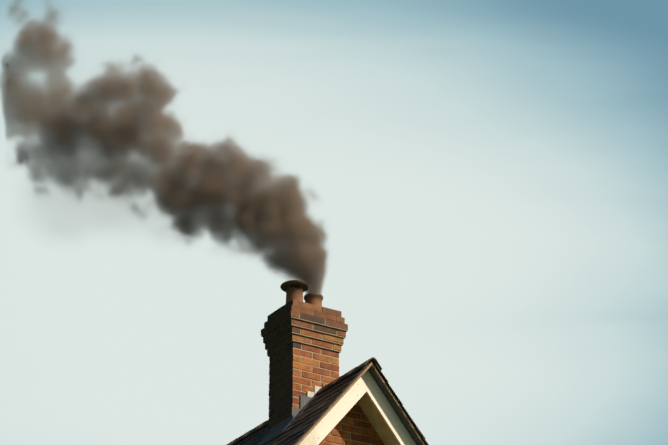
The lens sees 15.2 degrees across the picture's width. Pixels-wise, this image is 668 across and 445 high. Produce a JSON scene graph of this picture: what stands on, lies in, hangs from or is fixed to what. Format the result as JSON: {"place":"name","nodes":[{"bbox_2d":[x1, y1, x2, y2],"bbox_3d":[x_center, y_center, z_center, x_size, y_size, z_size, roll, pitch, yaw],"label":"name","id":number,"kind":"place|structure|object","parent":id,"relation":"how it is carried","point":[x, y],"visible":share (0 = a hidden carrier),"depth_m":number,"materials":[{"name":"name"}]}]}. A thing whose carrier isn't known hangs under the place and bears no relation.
{"place":"outdoors","nodes":[
{"label":"outdoors","id":0,"kind":"place"},
{"bbox_2d":[0,0,332,294],"label":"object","id":1,"kind":"structure","parent":0,"point":[282,219],"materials":[{"name":"grey"}]},
{"bbox_2d":[0,0,667,444],"bbox_3d":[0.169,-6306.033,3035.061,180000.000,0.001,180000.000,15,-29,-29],"label":"sky","id":2,"kind":"structure","parent":0,"point":[486,180],"depth_m":16360.74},
{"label":"house walls","id":3,"kind":"object","parent":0,"visible":0},
{"bbox_2d":[227,357,428,444],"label":"roof deck","id":4,"kind":"structure","parent":3,"relation":"on","point":[366,387],"depth_m":25.12,"materials":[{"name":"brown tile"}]},
{"bbox_2d":[258,300,347,444],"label":"chimney bricks","id":5,"kind":"object","parent":4,"relation":"on","point":[303,342],"visible":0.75,"depth_m":25.98,"materials":[{"name":"brown brick"}]},
{"bbox_2d":[280,280,308,303],"bbox_3d":[-0.416,0.783,26.421,0.302,0.293,0.302,15,-29,-29],"label":"chimney pot","id":6,"kind":"object","parent":5,"relation":"on","point":[294,289],"visible":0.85,"depth_m":26.37,"materials":[{"name":"ceramic"}]},
{"bbox_2d":[304,293,322,306],"bbox_3d":[-0.217,0.879,26.513,0.208,0.200,0.208,15,-29,-29],"label":"chimney pot","id":7,"kind":"object","parent":5,"relation":"on","point":[314,298],"visible":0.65,"depth_m":26.46,"materials":[{"name":"ceramic"}]},
{"bbox_2d":[319,403,383,444],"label":"gable bricks","id":8,"kind":"object","parent":3,"relation":"attached to","point":[353,426],"visible":0.44,"depth_m":25.20,"materials":[{"name":"brown brick"}]}
]}

